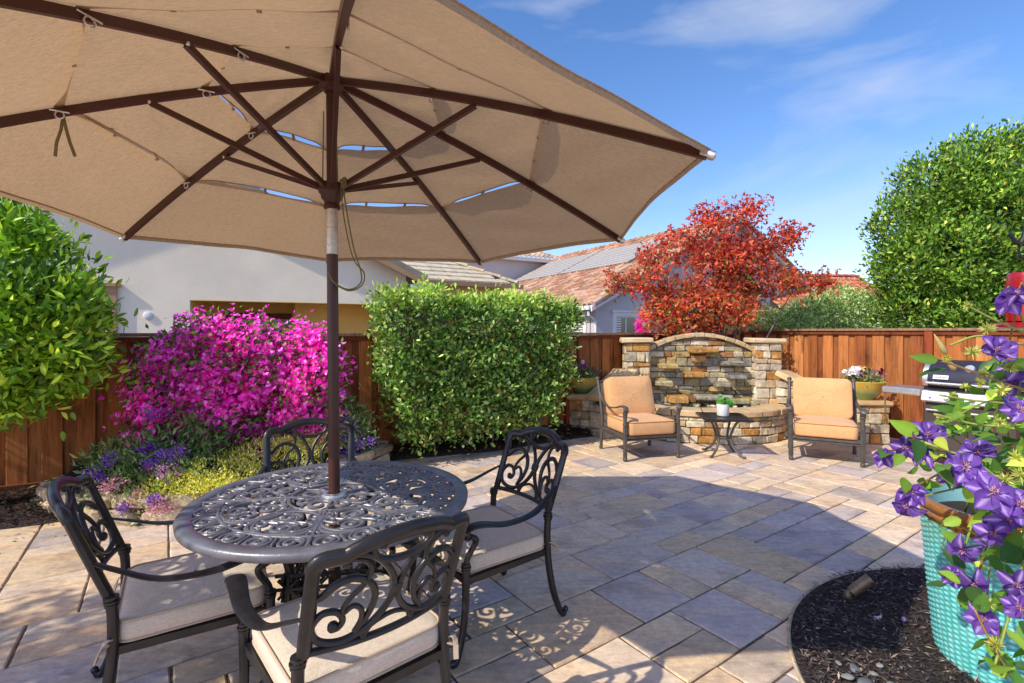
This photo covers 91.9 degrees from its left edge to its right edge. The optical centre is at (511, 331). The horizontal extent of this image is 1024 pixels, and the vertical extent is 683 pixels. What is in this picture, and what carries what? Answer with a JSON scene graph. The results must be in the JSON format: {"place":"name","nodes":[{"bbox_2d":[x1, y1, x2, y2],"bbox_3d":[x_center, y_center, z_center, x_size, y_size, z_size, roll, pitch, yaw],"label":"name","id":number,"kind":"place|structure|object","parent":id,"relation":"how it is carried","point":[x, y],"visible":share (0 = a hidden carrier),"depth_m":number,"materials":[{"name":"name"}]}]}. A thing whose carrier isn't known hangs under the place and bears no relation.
{"place":"outdoors","nodes":[
{"label":"outdoors","id":0,"kind":"place"},
{"bbox_2d":[0,436,1008,682],"bbox_3d":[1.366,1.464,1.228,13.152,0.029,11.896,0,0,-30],"label":"patio","id":1,"kind":"structure","parent":0,"point":[41,594],"depth_m":3.01,"materials":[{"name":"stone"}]},
{"bbox_2d":[46,474,276,682],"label":"dining chair","id":2,"kind":"object","parent":1,"relation":"on","point":[159,601],"visible":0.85,"depth_m":1.86,"materials":[{"name":"metal"}]},
{"bbox_2d":[30,438,392,525],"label":"garden wall","id":3,"kind":"structure","parent":1,"relation":"on","point":[382,450],"depth_m":3.74,"materials":[{"name":"stone"}]},
{"bbox_2d":[64,431,379,495],"bbox_3d":[-2.454,1.200,4.530,2.779,0.116,1.211,0,0,-30],"label":"flower bed","id":4,"kind":"object","parent":3,"relation":"in","point":[71,473],"visible":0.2,"depth_m":4.37,"materials":[{"name":"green plant"}]},
{"bbox_2d":[77,465,177,527],"bbox_3d":[-2.950,1.278,3.816,0.927,0.486,0.479,0,0,0],"label":"trailing herb","id":5,"kind":"object","parent":4,"relation":"on","point":[133,491],"visible":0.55,"depth_m":3.72,"materials":[{"name":"green plant"}]},
{"bbox_2d":[69,400,242,514],"bbox_3d":[-3.033,0.977,4.115,1.309,0.845,1.167,0,0,0],"label":"butterfly bush","id":6,"kind":"object","parent":4,"relation":"on","point":[146,462],"visible":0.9,"depth_m":4.03,"materials":[{"name":"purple plant"}]},
{"bbox_2d":[41,444,327,484],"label":"fallen bracts","id":7,"kind":"object","parent":4,"relation":"on","point":[218,462],"visible":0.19,"depth_m":4.39,"materials":[{"name":"pink plant"}]},
{"bbox_2d":[98,303,357,461],"bbox_3d":[-2.590,0.512,4.797,2.158,1.580,1.066,0,0,-27],"label":"bougainvillea","id":8,"kind":"object","parent":4,"relation":"on","point":[292,379],"visible":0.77,"depth_m":4.57,"materials":[{"name":"pink plant"}]},
{"bbox_2d":[121,427,347,502],"bbox_3d":[-2.303,1.109,4.458,1.009,0.417,2.005,0,0,36],"label":"ground cover","id":9,"kind":"object","parent":4,"relation":"on","point":[214,482],"visible":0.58,"depth_m":4.11,"materials":[{"name":"yellow plant"}]},
{"bbox_2d":[310,380,382,456],"bbox_3d":[-1.733,0.920,5.169,0.768,0.843,0.732,0,0,-23],"label":"butterfly bush","id":10,"kind":"object","parent":4,"relation":"on","point":[352,415],"visible":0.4,"depth_m":5.07,"materials":[{"name":"green plant"}]},
{"bbox_2d":[0,424,594,529],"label":"mulch bed","id":11,"kind":"object","parent":1,"relation":"on","point":[17,523],"visible":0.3,"depth_m":5.64,"materials":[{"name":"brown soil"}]},
{"bbox_2d":[0,196,137,440],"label":"citrus tree","id":12,"kind":"object","parent":11,"relation":"on","point":[51,330],"visible":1,"depth_m":3.60,"materials":[{"name":"green plant"}]},
{"bbox_2d":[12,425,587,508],"bbox_3d":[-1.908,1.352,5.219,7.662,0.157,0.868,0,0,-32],"label":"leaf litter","id":13,"kind":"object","parent":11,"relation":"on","point":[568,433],"visible":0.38,"depth_m":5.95,"materials":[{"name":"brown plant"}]},
{"bbox_2d":[359,272,589,458],"bbox_3d":[-0.358,0.380,6.012,2.885,2.107,1.062,0,0,-30],"label":"hedge","id":14,"kind":"object","parent":11,"relation":"on","point":[553,318],"visible":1,"depth_m":5.68,"materials":[{"name":"green plant"}]},
{"bbox_2d":[6,439,593,541],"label":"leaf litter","id":15,"kind":"object","parent":1,"relation":"on","point":[384,472],"visible":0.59,"depth_m":3.71,"materials":[{"name":"brown plant"}]},
{"bbox_2d":[242,418,374,568],"bbox_3d":[-1.131,0.996,2.773,0.681,0.913,0.787,0,0,-22],"label":"dining chair","id":16,"kind":"object","parent":1,"relation":"on","point":[268,434],"visible":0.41,"depth_m":3.03,"materials":[{"name":"metal"}]},
{"bbox_2d":[173,461,467,682],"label":"dining table","id":17,"kind":"object","parent":1,"relation":"on","point":[287,552],"visible":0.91,"depth_m":2.03,"materials":[{"name":"metal"}]},
{"bbox_2d":[224,511,469,682],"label":"dining chair","id":18,"kind":"object","parent":1,"relation":"on","point":[383,626],"visible":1,"depth_m":1.54,"materials":[{"name":"metal"}]},
{"bbox_2d":[0,0,716,583],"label":"patio umbrella","id":19,"kind":"object","parent":1,"relation":"on","point":[446,104],"visible":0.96,"depth_m":2.16,"materials":[{"name":"fabric"}]},
{"bbox_2d":[0,333,733,491],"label":"cedar fence","id":20,"kind":"object","parent":1,"relation":"on","point":[35,453],"visible":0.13,"depth_m":4.56,"materials":[{"name":"brown wood"}]},
{"bbox_2d":[405,427,568,668],"bbox_3d":[-0.119,0.996,2.579,0.787,0.913,0.681,0,0,-36],"label":"dining chair","id":21,"kind":"object","parent":1,"relation":"on","point":[497,540],"visible":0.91,"depth_m":2.48,"materials":[{"name":"metal"}]},
{"bbox_2d":[596,375,681,461],"bbox_3d":[1.502,1.003,5.963,0.767,0.902,0.822,0,0,-15],"label":"armchair","id":22,"kind":"object","parent":1,"relation":"on","point":[628,402],"visible":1,"depth_m":5.97,"materials":[{"name":"beige fabric"}]},
{"bbox_2d":[599,191,841,343],"bbox_3d":[3.328,-0.395,7.836,3.859,3.720,1.387,0,0,-10],"label":"maple tree","id":23,"kind":"object","parent":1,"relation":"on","point":[720,293],"visible":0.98,"depth_m":7.73,"materials":[{"name":"red plant"}]},
{"bbox_2d":[695,412,753,458],"bbox_3d":[2.500,1.223,5.860,0.520,0.463,0.520,0,0,8],"label":"side table","id":24,"kind":"object","parent":1,"relation":"on","point":[715,418],"visible":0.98,"depth_m":5.78,"materials":[{"name":"metal"}]},
{"bbox_2d":[715,394,735,415],"bbox_3d":[2.533,0.863,5.874,0.239,0.255,0.194,0,0,13],"label":"flower pot","id":25,"kind":"object","parent":24,"relation":"on","point":[723,404],"visible":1,"depth_m":5.83,"materials":[{"name":"white ceramic"}]},
{"bbox_2d":[567,333,893,444],"bbox_3d":[2.860,0.731,6.904,4.173,1.446,1.198,0,0,6],"label":"stone fountain","id":26,"kind":"object","parent":1,"relation":"on","point":[691,373],"visible":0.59,"depth_m":7.03,"materials":[{"name":"stone"}]},
{"bbox_2d":[571,376,599,393],"bbox_3d":[1.032,0.768,7.207,0.490,0.240,0.490,0,0,0],"label":"planter bowl","id":27,"kind":"object","parent":26,"relation":"on","point":[582,387],"visible":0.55,"depth_m":7.03,"materials":[{"name":"ceramic"}]},
{"bbox_2d":[572,359,600,383],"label":"bowl flowers","id":28,"kind":"object","parent":27,"relation":"in","point":[592,371],"visible":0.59,"depth_m":7.16,"materials":[{"name":"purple plant"}]},
{"bbox_2d":[848,379,887,399],"bbox_3d":[4.686,0.768,6.581,0.490,0.240,0.490,0,0,0],"label":"planter bowl","id":29,"kind":"object","parent":26,"relation":"on","point":[871,391],"visible":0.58,"depth_m":6.41,"materials":[{"name":"yellow ceramic"}]},
{"bbox_2d":[839,364,887,387],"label":"bowl flowers","id":30,"kind":"object","parent":29,"relation":"in","point":[860,371],"visible":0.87,"depth_m":6.52,"materials":[{"name":"white plant"}]},
{"bbox_2d":[717,300,790,334],"bbox_3d":[4.638,0.413,9.505,1.461,2.083,0.959,0,0,0],"label":"bush","id":31,"kind":"object","parent":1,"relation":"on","point":[759,320],"visible":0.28,"depth_m":9.33,"materials":[{"name":"green plant"}]},
{"bbox_2d":[786,377,866,467],"bbox_3d":[3.623,1.003,5.764,0.767,0.902,0.822,0,0,28],"label":"armchair","id":32,"kind":"object","parent":1,"relation":"on","point":[823,410],"visible":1,"depth_m":5.73,"materials":[{"name":"beige fabric"}]},
{"bbox_2d":[759,279,908,328],"bbox_3d":[5.850,0.235,9.123,2.506,2.463,1.253,0,0,13],"label":"bush","id":33,"kind":"object","parent":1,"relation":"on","point":[830,310],"visible":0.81,"depth_m":8.89,"materials":[{"name":"green plant"}]},
{"bbox_2d":[787,566,919,682],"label":"bed edging","id":34,"kind":"object","parent":1,"relation":"on","point":[794,663],"visible":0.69,"depth_m":2.50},
{"bbox_2d":[731,328,1023,439],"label":"cedar fence","id":35,"kind":"object","parent":1,"relation":"on","point":[821,353],"visible":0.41,"depth_m":6.90,"materials":[{"name":"brown wood"}]},
{"bbox_2d":[790,563,982,682],"bbox_3d":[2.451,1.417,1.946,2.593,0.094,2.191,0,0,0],"label":"bark mulch","id":36,"kind":"object","parent":1,"relation":"on","point":[828,662],"visible":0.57,"depth_m":2.36,"materials":[{"name":"brown wood"}]},
{"bbox_2d":[840,673,854,679],"bbox_3d":[1.376,1.414,2.031,0.052,0.018,0.035,0,0,0],"label":"pebble","id":37,"kind":"object","parent":36,"relation":"on","point":[847,676],"visible":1,"depth_m":2.02,"materials":[{"name":"grey stone"}]},
{"bbox_2d":[850,663,860,673],"bbox_3d":[1.439,1.414,2.080,0.040,0.021,0.060,0,0,16],"label":"pebble","id":38,"kind":"object","parent":36,"relation":"on","point":[853,667],"visible":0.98,"depth_m":2.07,"materials":[{"name":"grey stone"}]},
{"bbox_2d":[843,574,874,599],"bbox_3d":[1.863,1.368,2.658,0.149,0.140,0.062,0,0,11],"label":"spotlight","id":39,"kind":"object","parent":36,"relation":"on","point":[861,585],"visible":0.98,"depth_m":2.64,"materials":[{"name":"brown metal"}]},
{"bbox_2d":[857,677,871,682],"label":"pebble","id":40,"kind":"object","parent":36,"relation":"on","point":[863,680],"visible":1,"depth_m":1.99,"materials":[{"name":"grey stone"}]},
{"bbox_2d":[869,671,878,675],"bbox_3d":[1.499,1.415,2.050,0.036,0.014,0.028,0,0,31],"label":"pebble","id":41,"kind":"object","parent":36,"relation":"on","point":[873,673],"visible":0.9,"depth_m":2.04,"materials":[{"name":"grey stone"}]},
{"bbox_2d":[876,663,883,667],"bbox_3d":[1.562,1.416,2.102,0.034,0.012,0.026,0,0,-12],"label":"pebble","id":42,"kind":"object","parent":36,"relation":"on","point":[880,665],"visible":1,"depth_m":2.10,"materials":[{"name":"grey stone"}]},
{"bbox_2d":[919,481,1023,682],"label":"tall planter","id":43,"kind":"object","parent":36,"relation":"on","point":[955,637],"visible":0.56,"depth_m":2.10,"materials":[{"name":"teal ceramic"}]},
{"bbox_2d":[873,282,1023,682],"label":"clematis plant","id":44,"kind":"object","parent":43,"relation":"in","point":[975,465],"visible":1,"depth_m":1.57,"materials":[{"name":"purple plant"}]},
{"bbox_2d":[1007,224,1023,245],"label":"shepherd hook","id":45,"kind":"object","parent":43,"relation":"on","point":[1014,240],"visible":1,"depth_m":2.01,"materials":[{"name":"black metal"}]},
{"bbox_2d":[991,245,1023,328],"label":"bird feeder","id":46,"kind":"object","parent":45,"relation":"hanging from","point":[1015,279],"visible":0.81,"depth_m":2.01,"materials":[{"name":"red plastic"}]},
{"bbox_2d":[882,359,1023,474],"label":"gas grill","id":47,"kind":"object","parent":1,"relation":"on","point":[945,382],"visible":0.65,"depth_m":5.30,"materials":[{"name":"metal"}]},
{"bbox_2d":[924,404,1016,454],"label":"door panels","id":48,"kind":"structure","parent":47,"relation":"in","point":[953,445],"depth_m":5.21,"materials":[{"name":"metal"}]},
{"bbox_2d":[219,0,1023,318],"label":"sky","id":49,"kind":"structure","parent":0,"point":[803,104],"materials":[{"name":"blue"}]},
{"bbox_2d":[852,116,1023,327],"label":"evergreen tree","id":50,"kind":"object","parent":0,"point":[948,240],"visible":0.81,"depth_m":8.08,"materials":[{"name":"green plant"}]},
{"label":"ground","id":51,"kind":"structure","parent":0,"visible":0},
{"bbox_2d":[0,116,428,332],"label":"stucco house","id":52,"kind":"structure","parent":51,"relation":"on","point":[166,281],"depth_m":11.47,"materials":[{"name":"white paint"}]},
{"bbox_2d":[91,283,120,332],"bbox_3d":[-9.151,-0.400,10.382,1.500,1.300,0.100,0,0,-25],"label":"window","id":53,"kind":"structure","parent":52,"relation":"in","point":[112,289],"depth_m":10.64,"materials":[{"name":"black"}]},
{"bbox_2d":[226,313,291,332],"bbox_3d":[-6.617,0.958,14.328,2.960,2.985,0.080,0,0,-25],"label":"sliding door","id":54,"kind":"structure","parent":52,"relation":"in","point":[277,316],"depth_m":14.17,"materials":[{"name":"black"}]},
{"bbox_2d":[291,261,523,335],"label":"tan house","id":55,"kind":"structure","parent":51,"relation":"on","point":[461,275],"depth_m":15.71,"materials":[{"name":"yellow paint"}]},
{"bbox_2d":[463,215,818,334],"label":"grey house","id":56,"kind":"structure","parent":51,"relation":"on","point":[580,274],"depth_m":22.83,"materials":[{"name":"paint"}]},
{"bbox_2d":[564,311,586,332],"bbox_3d":[2.384,0.040,19.001,0.100,1.640,1.578,0,0,-30],"label":"window","id":57,"kind":"structure","parent":56,"relation":"in","point":[584,327],"depth_m":18.48,"materials":[{"name":"grey"}]},
{"bbox_2d":[611,310,639,332],"bbox_3d":[4.316,0.015,18.685,1.422,1.650,0.100,0,0,-30],"label":"window","id":58,"kind":"structure","parent":56,"relation":"in","point":[622,320],"depth_m":18.65,"materials":[{"name":"grey glass"}]},
{"bbox_2d":[633,312,655,332],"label":"bougainvillea","id":59,"kind":"object","parent":51,"relation":"on","point":[639,326],"visible":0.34,"depth_m":16.51,"materials":[{"name":"pink plant"}]},
{"bbox_2d":[771,274,930,328],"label":"red roof house","id":60,"kind":"structure","parent":51,"relation":"on","point":[855,280],"depth_m":24.78,"materials":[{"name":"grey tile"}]}
]}

